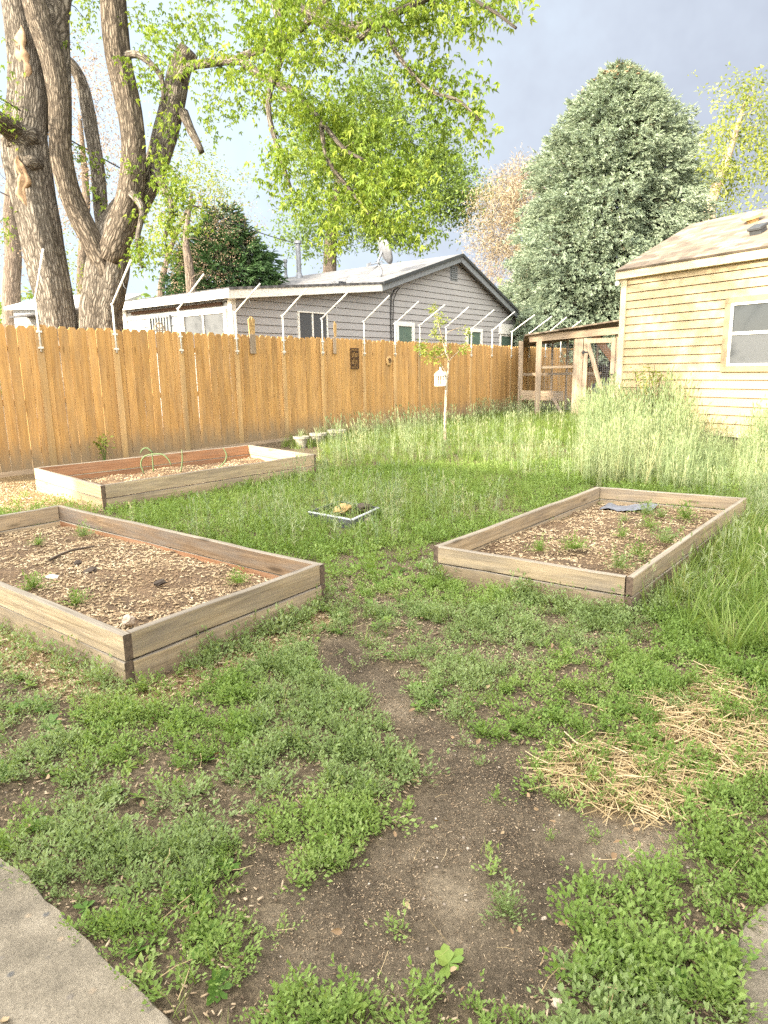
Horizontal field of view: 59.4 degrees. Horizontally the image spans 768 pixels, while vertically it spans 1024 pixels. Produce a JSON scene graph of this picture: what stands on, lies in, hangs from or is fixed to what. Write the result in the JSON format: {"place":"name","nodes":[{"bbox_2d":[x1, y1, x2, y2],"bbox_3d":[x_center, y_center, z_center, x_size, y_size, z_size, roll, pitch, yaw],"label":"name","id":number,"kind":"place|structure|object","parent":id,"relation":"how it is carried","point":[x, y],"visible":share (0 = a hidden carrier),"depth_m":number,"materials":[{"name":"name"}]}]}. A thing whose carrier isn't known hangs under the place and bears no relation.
{"place":"outdoors","nodes":[
{"label":"outdoors","id":0,"kind":"place"},
{"bbox_2d":[0,858,172,1023],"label":"path","id":1,"kind":"structure","parent":0,"point":[50,973],"depth_m":1.70,"materials":[{"name":"concrete"}]},
{"bbox_2d":[0,386,767,1023],"bbox_3d":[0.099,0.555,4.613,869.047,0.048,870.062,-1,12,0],"label":"ground","id":2,"kind":"structure","parent":0,"point":[450,920],"depth_m":2.20,"materials":[{"name":"brown soil"}]},
{"bbox_2d":[0,98,61,413],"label":"bare brown tree","id":3,"kind":"object","parent":2,"relation":"on","point":[11,281],"visible":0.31,"depth_m":24.43,"materials":[{"name":"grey plant"}]},
{"bbox_2d":[4,294,141,411],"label":"white shed","id":4,"kind":"structure","parent":2,"relation":"on","point":[25,307],"depth_m":23.09,"materials":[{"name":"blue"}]},
{"bbox_2d":[88,431,114,460],"bbox_3d":[-4.644,-1.037,11.097,0.448,0.579,0.301,-8,14,-31],"label":"fence sprout","id":5,"kind":"object","parent":2,"relation":"on","point":[102,444],"visible":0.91,"depth_m":11.10,"materials":[{"name":"green plant"}]},
{"bbox_2d":[0,25,206,299],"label":"reddish tree","id":6,"kind":"object","parent":2,"relation":"on","point":[81,254],"visible":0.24,"depth_m":27.48,"materials":[{"name":"brown plant"}]},
{"bbox_2d":[0,505,325,685],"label":"raised bed","id":7,"kind":"object","parent":2,"relation":"on","point":[156,645],"visible":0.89,"depth_m":4.21,"materials":[{"name":"brown wood"}]},
{"bbox_2d":[25,532,48,545],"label":"weed plant","id":8,"kind":"object","parent":7,"relation":"on","point":[39,540],"visible":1,"depth_m":5.61,"materials":[{"name":"green plant"}]},
{"bbox_2d":[16,569,57,590],"bbox_3d":[-2.309,0.434,4.461,0.295,0.160,0.222,-7,13,-26],"label":"weed plant","id":9,"kind":"object","parent":7,"relation":"on","point":[31,584],"visible":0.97,"depth_m":4.45,"materials":[{"name":"green plant"}]},
{"bbox_2d":[46,574,58,578],"bbox_3d":[-2.315,0.451,4.704,0.086,0.027,0.068,0,16,-24],"label":"white stone","id":10,"kind":"object","parent":7,"relation":"on","point":[53,576],"visible":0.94,"depth_m":4.69,"materials":[{"name":"white stone"}]},
{"bbox_2d":[48,546,94,560],"bbox_3d":[-2.445,0.312,5.282,0.027,0.041,0.429,4,13,23],"label":"dead stick","id":11,"kind":"object","parent":7,"relation":"on","point":[59,555],"visible":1,"depth_m":5.23,"materials":[{"name":"brown wood"}]},
{"bbox_2d":[74,560,81,564],"bbox_3d":[-2.308,0.380,5.067,0.054,0.036,0.081,13,21,10],"label":"soil clod","id":12,"kind":"object","parent":7,"relation":"on","point":[77,562],"visible":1,"depth_m":5.06,"materials":[{"name":"brown soil"}]},
{"bbox_2d":[58,587,99,606],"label":"weed plant","id":13,"kind":"object","parent":7,"relation":"on","point":[76,599],"visible":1,"depth_m":4.13,"materials":[{"name":"green plant"}]},
{"bbox_2d":[66,519,101,537],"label":"weed plant","id":14,"kind":"object","parent":7,"relation":"on","point":[82,534],"visible":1,"depth_m":5.84,"materials":[{"name":"green plant"}]},
{"bbox_2d":[83,566,96,572],"bbox_3d":[-2.120,0.422,4.856,0.098,0.045,0.072,-19,17,-25],"label":"soil clod","id":15,"kind":"object","parent":7,"relation":"on","point":[91,569],"visible":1,"depth_m":4.84,"materials":[{"name":"brown soil"}]},
{"bbox_2d":[122,614,134,625],"bbox_3d":[-1.417,0.600,3.731,0.065,0.070,0.071,4,13,23],"label":"pale rock","id":16,"kind":"object","parent":7,"relation":"on","point":[127,619],"visible":1,"depth_m":3.71,"materials":[{"name":"beige stone"}]},
{"bbox_2d":[153,579,165,586],"bbox_3d":[-1.514,0.477,4.549,0.067,0.045,0.094,3,18,36],"label":"soil clod","id":17,"kind":"object","parent":7,"relation":"on","point":[157,583],"visible":1,"depth_m":4.53,"materials":[{"name":"brown soil"}]},
{"bbox_2d":[222,567,252,585],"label":"weed plant","id":18,"kind":"object","parent":7,"relation":"on","point":[239,578],"visible":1,"depth_m":4.51,"materials":[{"name":"green plant"}]},
{"bbox_2d":[63,135,265,295],"bbox_3d":[-9.195,-9.187,26.377,9.544,10.571,4.705,-1,12,0],"label":"young green tree","id":19,"kind":"object","parent":2,"relation":"on","point":[191,170],"visible":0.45,"depth_m":25.89,"materials":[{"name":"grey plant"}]},
{"bbox_2d":[34,445,316,511],"bbox_3d":[-2.678,-0.543,9.367,2.146,0.345,3.438,11,17,43],"label":"raised bed","id":20,"kind":"object","parent":2,"relation":"on","point":[55,480],"visible":0.9,"depth_m":9.04,"materials":[{"name":"brown wood"}]},
{"bbox_2d":[140,447,153,471],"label":"arched stalk","id":21,"kind":"object","parent":20,"relation":"on","point":[152,456],"visible":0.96,"depth_m":9.75,"materials":[{"name":"green plant"}]},
{"bbox_2d":[140,453,171,473],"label":"arched stalk","id":22,"kind":"object","parent":20,"relation":"on","point":[152,454],"visible":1,"depth_m":9.61,"materials":[{"name":"green plant"}]},
{"bbox_2d":[180,450,182,471],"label":"arched stalk","id":23,"kind":"object","parent":20,"relation":"on","point":[181,462],"visible":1,"depth_m":9.73,"materials":[{"name":"green plant"}]},
{"bbox_2d":[218,448,226,467],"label":"arched stalk","id":24,"kind":"object","parent":20,"relation":"on","point":[224,460],"visible":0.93,"depth_m":9.99,"materials":[{"name":"green plant"}]},
{"bbox_2d":[130,168,273,296],"bbox_3d":[-6.144,-7.428,23.037,5.213,8.385,4.104,-1,12,0],"label":"dry seeded tree","id":25,"kind":"object","parent":2,"relation":"on","point":[190,275],"visible":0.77,"depth_m":22.58,"materials":[{"name":"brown plant"}]},
{"bbox_2d":[157,200,288,295],"bbox_3d":[-5.996,-7.785,25.869,5.742,7.894,5.887,-1,12,0],"label":"dark conifer","id":26,"kind":"object","parent":2,"relation":"on","point":[254,265],"visible":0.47,"depth_m":24.54,"materials":[{"name":"green plant"}]},
{"bbox_2d":[9,240,522,424],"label":"grey house","id":27,"kind":"structure","parent":2,"relation":"on","point":[457,284],"depth_m":20.49,"materials":[{"name":"plastic"}]},
{"bbox_2d":[0,98,292,242],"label":"utility line","id":28,"kind":"object","parent":27,"relation":"attached to","point":[178,198],"visible":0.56,"depth_m":17.41,"materials":[{"name":"black rubber"}]},
{"bbox_2d":[147,315,172,346],"bbox_3d":[-6.030,-4.824,18.159,1.000,0.900,0.112,8,15,37],"label":"window","id":29,"kind":"structure","parent":27,"relation":"in","point":[166,320],"depth_m":18.04,"materials":[{"name":"white glass"}]},
{"bbox_2d":[181,309,228,347],"bbox_3d":[-4.533,-4.561,17.043,1.770,1.000,0.080,8,15,37],"label":"window","id":30,"kind":"structure","parent":27,"relation":"in","point":[215,321],"depth_m":16.94,"materials":[{"name":"grey"}]},
{"bbox_2d":[297,311,327,339],"bbox_3d":[-1.946,-4.951,18.534,0.080,1.060,1.150,8,15,37],"label":"window","id":31,"kind":"structure","parent":27,"relation":"in","point":[309,323],"depth_m":18.44,"materials":[{"name":"grey"}]},
{"bbox_2d":[349,237,392,282],"bbox_3d":[-0.370,-8.075,21.581,1.464,1.406,0.778,2,12,14],"label":"satellite dish","id":32,"kind":"object","parent":27,"relation":"on","point":[386,254],"visible":0.91,"depth_m":21.36,"materials":[{"name":"grey metal"}]},
{"bbox_2d":[395,322,414,342],"bbox_3d":[0.682,-5.648,21.833,0.080,0.970,1.000,8,15,37],"label":"window","id":33,"kind":"structure","parent":27,"relation":"in","point":[405,331],"depth_m":21.80,"materials":[{"name":"green"}]},
{"bbox_2d":[465,329,482,344],"bbox_3d":[3.371,-6.382,25.205,0.080,0.920,1.150,8,15,37],"label":"window","id":34,"kind":"structure","parent":27,"relation":"in","point":[477,334],"depth_m":25.24,"materials":[{"name":"grey"}]},
{"bbox_2d":[499,334,516,346],"bbox_3d":[5.023,-6.381,27.362,0.080,1.570,1.360,8,15,37],"label":"window","id":35,"kind":"structure","parent":27,"relation":"in","point":[505,340],"depth_m":27.14,"materials":[{"name":"green"}]},
{"bbox_2d":[0,0,539,456],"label":"maple tree","id":36,"kind":"object","parent":2,"relation":"on","point":[42,65],"visible":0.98,"depth_m":10.41,"materials":[{"name":"green plant"}]},
{"bbox_2d":[0,323,598,477],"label":"wood fence","id":37,"kind":"object","parent":2,"relation":"on","point":[310,390],"visible":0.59,"depth_m":12.90,"materials":[{"name":"brown wood"}]},
{"bbox_2d":[34,248,43,351],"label":"fence pole","id":38,"kind":"object","parent":37,"relation":"attached to","point":[38,331],"visible":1,"depth_m":10.18,"materials":[{"name":"white metal"}]},
{"bbox_2d":[110,259,131,352],"bbox_3d":[-4.252,-3.333,10.979,0.718,1.418,0.070,8,15,37],"label":"fence pole","id":39,"kind":"object","parent":37,"relation":"attached to","point":[114,299],"visible":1,"depth_m":11.13,"materials":[{"name":"white metal"}]},
{"bbox_2d":[153,322,165,330],"bbox_3d":[-3.984,-3.287,11.944,0.024,0.154,0.240,8,15,37],"label":"arched ornament","id":40,"kind":"object","parent":37,"relation":"on","point":[159,328],"visible":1,"depth_m":11.94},
{"bbox_2d":[176,273,204,353],"bbox_3d":[-3.412,-3.498,11.946,0.853,1.320,0.070,8,15,37],"label":"fence pole","id":41,"kind":"object","parent":37,"relation":"attached to","point":[186,297],"visible":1,"depth_m":12.14,"materials":[{"name":"white metal"}]},
{"bbox_2d":[233,283,260,353],"bbox_3d":[-2.622,-3.701,12.960,0.824,1.278,0.070,8,15,37],"label":"fence pole","id":42,"kind":"object","parent":37,"relation":"attached to","point":[239,307],"visible":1,"depth_m":13.14,"materials":[{"name":"white metal"}]},
{"bbox_2d":[248,317,255,353],"bbox_3d":[-2.654,-3.559,13.562,0.030,0.720,0.170,8,15,37],"label":"nailed board","id":43,"kind":"object","parent":37,"relation":"attached to","point":[251,326],"visible":1,"depth_m":13.55,"materials":[{"name":"beige wood"}]},
{"bbox_2d":[281,288,306,354],"bbox_3d":[-1.852,-3.926,13.944,0.794,1.292,0.070,8,15,37],"label":"fence pole","id":44,"kind":"object","parent":37,"relation":"attached to","point":[283,340],"visible":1,"depth_m":14.12,"materials":[{"name":"white metal"}]},
{"bbox_2d":[320,292,348,354],"bbox_3d":[-1.093,-4.139,14.849,0.856,1.315,0.070,8,15,37],"label":"fence pole","id":45,"kind":"object","parent":37,"relation":"attached to","point":[322,352],"visible":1,"depth_m":15.04,"materials":[{"name":"white metal"}]},
{"bbox_2d":[333,321,336,353],"bbox_3d":[-1.129,-4.007,15.467,0.030,0.720,0.135,8,15,37],"label":"nailed board","id":46,"kind":"object","parent":37,"relation":"attached to","point":[334,339],"visible":1,"depth_m":15.46,"materials":[{"name":"beige wood"}]},
{"bbox_2d":[350,348,358,368],"bbox_3d":[-0.698,-3.670,16.094,0.016,0.480,0.290,8,15,37],"label":"wall plaque","id":47,"kind":"object","parent":37,"relation":"attached to","point":[356,358],"depth_m":16.07,"materials":[{"name":"metal"}]},
{"bbox_2d":[362,295,389,355],"bbox_3d":[-0.193,-4.407,15.980,0.845,1.352,0.070,8,15,37],"label":"fence pole","id":48,"kind":"object","parent":37,"relation":"attached to","point":[364,343],"visible":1,"depth_m":16.18,"materials":[{"name":"white metal"}]},
{"bbox_2d":[386,356,391,365],"bbox_3d":[0.140,-3.847,17.138,0.042,0.248,0.250,8,15,37],"label":"round ornament","id":49,"kind":"object","parent":37,"relation":"attached to","point":[388,360],"visible":1,"depth_m":17.11,"materials":[{"name":"brown wood"}]},
{"bbox_2d":[393,301,418,355],"bbox_3d":[0.556,-4.600,16.950,0.805,1.309,0.070,8,15,37],"label":"fence pole","id":50,"kind":"object","parent":37,"relation":"attached to","point":[395,344],"visible":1,"depth_m":17.14,"materials":[{"name":"white metal"}]},
{"bbox_2d":[418,304,444,356],"bbox_3d":[1.251,-4.779,17.783,0.859,1.298,0.070,8,15,37],"label":"fence pole","id":51,"kind":"object","parent":37,"relation":"attached to","point":[426,320],"visible":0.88,"depth_m":17.85,"materials":[{"name":"white metal"}]},
{"bbox_2d":[445,307,468,349],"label":"fence pole","id":52,"kind":"object","parent":37,"relation":"attached to","point":[449,324],"visible":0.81,"depth_m":18.94,"materials":[{"name":"white metal"}]},
{"bbox_2d":[470,310,493,356],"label":"fence pole","id":53,"kind":"object","parent":37,"relation":"attached to","point":[471,355],"visible":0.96,"depth_m":20.01,"materials":[{"name":"white metal"}]},
{"bbox_2d":[491,311,514,356],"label":"fence pole","id":54,"kind":"object","parent":37,"relation":"attached to","point":[495,328],"visible":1,"depth_m":21.01,"materials":[{"name":"white metal"}]},
{"bbox_2d":[510,314,534,357],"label":"fence pole","id":55,"kind":"object","parent":37,"relation":"attached to","point":[514,330],"visible":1,"depth_m":21.99,"materials":[{"name":"white metal"}]},
{"bbox_2d":[528,316,551,357],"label":"fence pole","id":56,"kind":"object","parent":37,"relation":"attached to","point":[533,330],"visible":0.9,"depth_m":22.85,"materials":[{"name":"white metal"}]},
{"bbox_2d":[0,278,598,393],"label":"woods","id":57,"kind":"object","parent":2,"relation":"on","point":[30,295],"depth_m":52.16,"materials":[{"name":"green plant"}]},
{"bbox_2d":[293,427,308,447],"bbox_3d":[-1.653,-1.462,13.302,0.401,0.436,0.337,6,14,30],"label":"stone pot","id":58,"kind":"object","parent":2,"relation":"on","point":[301,440],"visible":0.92,"depth_m":13.23,"materials":[{"name":"grey stone"}]},
{"bbox_2d":[309,424,326,444],"bbox_3d":[-1.334,-1.580,13.666,0.438,0.506,0.363,-1,12,0],"label":"stone pot","id":59,"kind":"object","parent":2,"relation":"on","point":[319,434],"visible":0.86,"depth_m":13.58,"materials":[{"name":"grey stone"}]},
{"bbox_2d":[327,421,345,440],"bbox_3d":[-0.990,-1.679,14.055,0.400,0.527,0.393,-1,12,0],"label":"stone pot","id":60,"kind":"object","parent":2,"relation":"on","point":[330,430],"visible":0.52,"depth_m":13.96,"materials":[{"name":"grey stone"}]},
{"bbox_2d":[308,501,379,528],"bbox_3d":[-0.395,0.025,6.943,0.784,0.105,0.618,10,16,41],"label":"planter tray","id":61,"kind":"object","parent":2,"relation":"on","point":[343,519],"visible":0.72,"depth_m":6.71,"materials":[{"name":"plastic"}]},
{"bbox_2d":[333,503,351,512],"bbox_3d":[-0.434,-0.039,6.931,0.166,0.080,0.317,8,18,21],"label":"rotten log","id":62,"kind":"object","parent":61,"relation":"in","point":[341,506],"visible":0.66,"depth_m":6.87,"materials":[{"name":"beige wood"}]},
{"bbox_2d":[357,502,372,512],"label":"brown clump","id":63,"kind":"object","parent":61,"relation":"on","point":[360,507],"visible":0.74,"depth_m":6.96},
{"bbox_2d":[0,457,718,709],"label":"wood chips","id":64,"kind":"object","parent":2,"relation":"on","point":[116,587],"visible":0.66,"depth_m":5.06,"materials":[{"name":"beige wood"}]},
{"bbox_2d":[250,47,506,272],"bbox_3d":[-0.064,-14.706,35.856,13.786,17.107,7.481,-1,12,0],"label":"poplar tree","id":65,"kind":"object","parent":2,"relation":"on","point":[447,197],"visible":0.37,"depth_m":34.54,"materials":[{"name":"green plant"}]},
{"bbox_2d":[0,568,765,1023],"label":"dry leaves","id":66,"kind":"object","parent":2,"relation":"on","point":[338,932],"visible":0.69,"depth_m":2.19,"materials":[{"name":"beige plant"}]},
{"bbox_2d":[0,455,767,1023],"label":"weeds","id":67,"kind":"object","parent":2,"relation":"on","point":[648,949],"visible":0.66,"depth_m":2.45,"materials":[{"name":"green plant"}]},
{"bbox_2d":[0,399,767,1023],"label":"grass","id":68,"kind":"structure","parent":2,"relation":"on","point":[746,569],"depth_m":6.48,"materials":[{"name":"green plant"}]},
{"bbox_2d":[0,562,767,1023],"bbox_3d":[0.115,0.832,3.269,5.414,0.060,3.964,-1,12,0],"label":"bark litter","id":69,"kind":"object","parent":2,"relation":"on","point":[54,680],"visible":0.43,"depth_m":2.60,"materials":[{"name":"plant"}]},
{"bbox_2d":[0,561,767,1023],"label":"broad weeds","id":70,"kind":"object","parent":2,"relation":"on","point":[446,957],"visible":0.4,"depth_m":1.97,"materials":[{"name":"green plant"}]},
{"bbox_2d":[0,588,767,1002],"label":"pebbles","id":71,"kind":"object","parent":2,"relation":"on","point":[394,828],"visible":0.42,"depth_m":2.22,"materials":[{"name":"stone"}]},
{"bbox_2d":[11,556,767,1015],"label":"straw","id":72,"kind":"object","parent":2,"relation":"on","point":[719,744],"visible":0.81,"depth_m":2.56,"materials":[{"name":"beige plant"}]},
{"bbox_2d":[413,301,472,444],"bbox_3d":[1.186,-2.681,13.207,1.232,2.828,0.763,-1,12,0],"label":"sapling","id":73,"kind":"object","parent":2,"relation":"on","point":[437,351],"visible":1,"depth_m":13.06,"materials":[{"name":"green plant"}]},
{"bbox_2d":[434,364,446,385],"bbox_3d":[1.100,-2.677,13.134,0.250,0.434,0.250,-1,12,0],"label":"birdhouse","id":74,"kind":"object","parent":73,"relation":"hanging from","point":[439,373],"visible":0.99,"depth_m":13.08,"materials":[{"name":"white wood"}]},
{"bbox_2d":[126,364,767,617],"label":"rye grass","id":75,"kind":"structure","parent":2,"relation":"on","point":[632,433],"depth_m":9.49,"materials":[{"name":"green plant"}]},
{"bbox_2d":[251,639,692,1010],"bbox_3d":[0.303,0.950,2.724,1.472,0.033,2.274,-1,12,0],"label":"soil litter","id":76,"kind":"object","parent":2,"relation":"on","point":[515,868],"visible":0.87,"depth_m":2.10,"materials":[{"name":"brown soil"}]},
{"bbox_2d":[468,247,503,283],"bbox_3d":[4.543,-8.842,31.888,3.454,7.145,3.736,-1,12,0],"label":"hazy shrub","id":77,"kind":"object","parent":2,"relation":"on","point":[489,266],"visible":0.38,"depth_m":31.30,"materials":[{"name":"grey plant"}]},
{"bbox_2d":[448,147,551,308],"bbox_3d":[6.293,-12.086,34.050,5.339,12.543,5.905,9,16,40],"label":"bare twig tree","id":78,"kind":"object","parent":2,"relation":"on","point":[513,205],"visible":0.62,"depth_m":33.42,"materials":[{"name":"brown plant"}]},
{"bbox_2d":[479,871,535,930],"bbox_3d":[0.338,1.068,1.897,0.158,0.110,0.209,-1,12,0],"label":"lone weed","id":79,"kind":"object","parent":2,"relation":"on","point":[508,907],"visible":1,"depth_m":1.88,"materials":[{"name":"green plant"}]},
{"bbox_2d":[551,997,562,1008],"bbox_3d":[0.417,1.181,1.617,0.029,0.020,0.031,6,14,29],"label":"pale pebble","id":80,"kind":"object","parent":2,"relation":"on","point":[555,1000],"visible":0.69,"depth_m":1.61,"materials":[{"name":"beige stone"}]},
{"bbox_2d":[552,398,562,414],"bbox_3d":[5.318,-3.214,20.600,0.419,0.578,0.081,7,15,34],"label":"leaning board","id":81,"kind":"object","parent":2,"relation":"on","point":[556,403],"visible":0.64,"depth_m":20.60,"materials":[{"name":"brown wood"}]},
{"bbox_2d":[517,320,618,415],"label":"chicken coop","id":82,"kind":"structure","parent":2,"relation":"on","point":[583,342],"depth_m":20.15,"materials":[{"name":"brown wood"}]},
{"bbox_2d":[579,338,615,400],"bbox_3d":[6.411,-4.080,20.141,1.070,2.178,0.114,-1,12,0],"label":"door","id":83,"kind":"structure","parent":82,"relation":"in","point":[587,351],"depth_m":20.05,"materials":[{"name":"beige wood"}]},
{"bbox_2d":[433,487,746,613],"bbox_3d":[1.909,0.193,5.678,1.415,0.285,3.197,9,15,38],"label":"raised bed","id":84,"kind":"object","parent":2,"relation":"on","point":[468,559],"visible":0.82,"depth_m":5.23,"materials":[{"name":"brown wood"}]},
{"bbox_2d":[521,532,552,551],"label":"weed plant","id":85,"kind":"object","parent":84,"relation":"on","point":[539,547],"visible":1,"depth_m":5.19,"materials":[{"name":"green plant"}]},
{"bbox_2d":[557,530,601,551],"bbox_3d":[1.460,0.211,5.207,0.337,0.166,0.376,-10,15,-37],"label":"weed plant","id":86,"kind":"object","parent":84,"relation":"on","point":[573,545],"visible":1,"depth_m":5.18,"materials":[{"name":"green plant"}]},
{"bbox_2d":[610,521,630,538],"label":"weed plant","id":87,"kind":"object","parent":84,"relation":"on","point":[623,532],"visible":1,"depth_m":5.59,"materials":[{"name":"green plant"}]},
{"bbox_2d":[599,542,645,569],"bbox_3d":[1.690,0.309,4.691,0.337,0.216,0.303,-11,15,-38],"label":"weed plant","id":88,"kind":"object","parent":84,"relation":"on","point":[620,563],"visible":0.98,"depth_m":4.69,"materials":[{"name":"green plant"}]},
{"bbox_2d":[618,511,629,520],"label":"weed plant","id":89,"kind":"object","parent":84,"relation":"on","point":[624,518],"visible":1,"depth_m":6.16,"materials":[{"name":"green plant"}]},
{"bbox_2d":[599,502,657,510],"bbox_3d":[2.466,-0.058,6.764,0.529,0.079,0.267,7,14,32],"label":"landscape fabric","id":90,"kind":"object","parent":84,"relation":"on","point":[620,507],"visible":0.8,"depth_m":6.77,"materials":[{"name":"white fabric"}]},
{"bbox_2d":[621,533,656,559],"bbox_3d":[1.914,0.256,4.989,0.278,0.179,0.322,-1,12,0],"label":"weed plant","id":91,"kind":"object","parent":84,"relation":"on","point":[635,552],"visible":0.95,"depth_m":5.01,"materials":[{"name":"green plant"}]},
{"bbox_2d":[629,499,658,516],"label":"weed plant","id":92,"kind":"object","parent":84,"relation":"on","point":[647,510],"visible":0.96,"depth_m":6.35,"materials":[{"name":"green plant"}]},
{"bbox_2d":[636,513,665,530],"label":"weed plant","id":93,"kind":"object","parent":84,"relation":"on","point":[650,525],"visible":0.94,"depth_m":5.88,"materials":[{"name":"green plant"}]},
{"bbox_2d":[650,503,671,517],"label":"weed plant","id":94,"kind":"object","parent":84,"relation":"on","point":[662,514],"visible":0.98,"depth_m":6.27,"materials":[{"name":"green plant"}]},
{"bbox_2d":[643,519,689,542],"bbox_3d":[2.247,0.155,5.399,0.351,0.212,0.386,-1,12,0],"label":"weed plant","id":95,"kind":"object","parent":84,"relation":"on","point":[663,538],"visible":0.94,"depth_m":5.36,"materials":[{"name":"green plant"}]},
{"bbox_2d":[669,499,706,522],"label":"weed plant","id":96,"kind":"object","parent":84,"relation":"on","point":[684,515],"visible":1,"depth_m":6.15,"materials":[{"name":"green plant"}]},
{"bbox_2d":[591,383,608,393],"bbox_3d":[6.775,-3.548,21.096,0.580,0.970,0.571,-1,12,0],"label":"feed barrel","id":97,"kind":"object","parent":2,"relation":"on","point":[597,385],"visible":0.14,"depth_m":20.86,"materials":[{"name":"beige plastic"}]},
{"bbox_2d":[493,57,725,382],"bbox_3d":[9.121,-11.009,27.212,9.835,13.153,10.564,-1,12,0],"label":"blue spruce","id":98,"kind":"object","parent":2,"relation":"on","point":[620,117],"visible":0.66,"depth_m":25.08,"materials":[{"name":"grey plant"}]},
{"bbox_2d":[624,364,675,417],"bbox_3d":[5.006,-1.962,12.446,1.019,1.519,0.671,-1,12,0],"label":"rose bush","id":99,"kind":"object","parent":2,"relation":"on","point":[649,375],"visible":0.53,"depth_m":12.38,"materials":[{"name":"green plant"}]},
{"bbox_2d":[615,208,767,450],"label":"tan house","id":100,"kind":"structure","parent":2,"relation":"on","point":[694,298],"depth_m":11.95,"materials":[{"name":"beige wood"}]},
{"bbox_2d":[726,300,767,365],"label":"window","id":101,"kind":"structure","parent":100,"relation":"in","point":[748,328],"depth_m":11.18,"materials":[{"name":"grey"}]},
{"bbox_2d":[676,61,767,222],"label":"cottonwood tree","id":102,"kind":"object","parent":2,"relation":"on","point":[724,169],"visible":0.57,"depth_m":36.37,"materials":[{"name":"green plant"}]},
{"bbox_2d":[0,0,767,318],"label":"sky","id":103,"kind":"structure","parent":0,"point":[546,62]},
{"bbox_2d":[735,903,767,1023],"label":"pavement","id":104,"kind":"structure","parent":0,"point":[756,985],"depth_m":1.68,"materials":[{"name":"concrete"}]}
]}

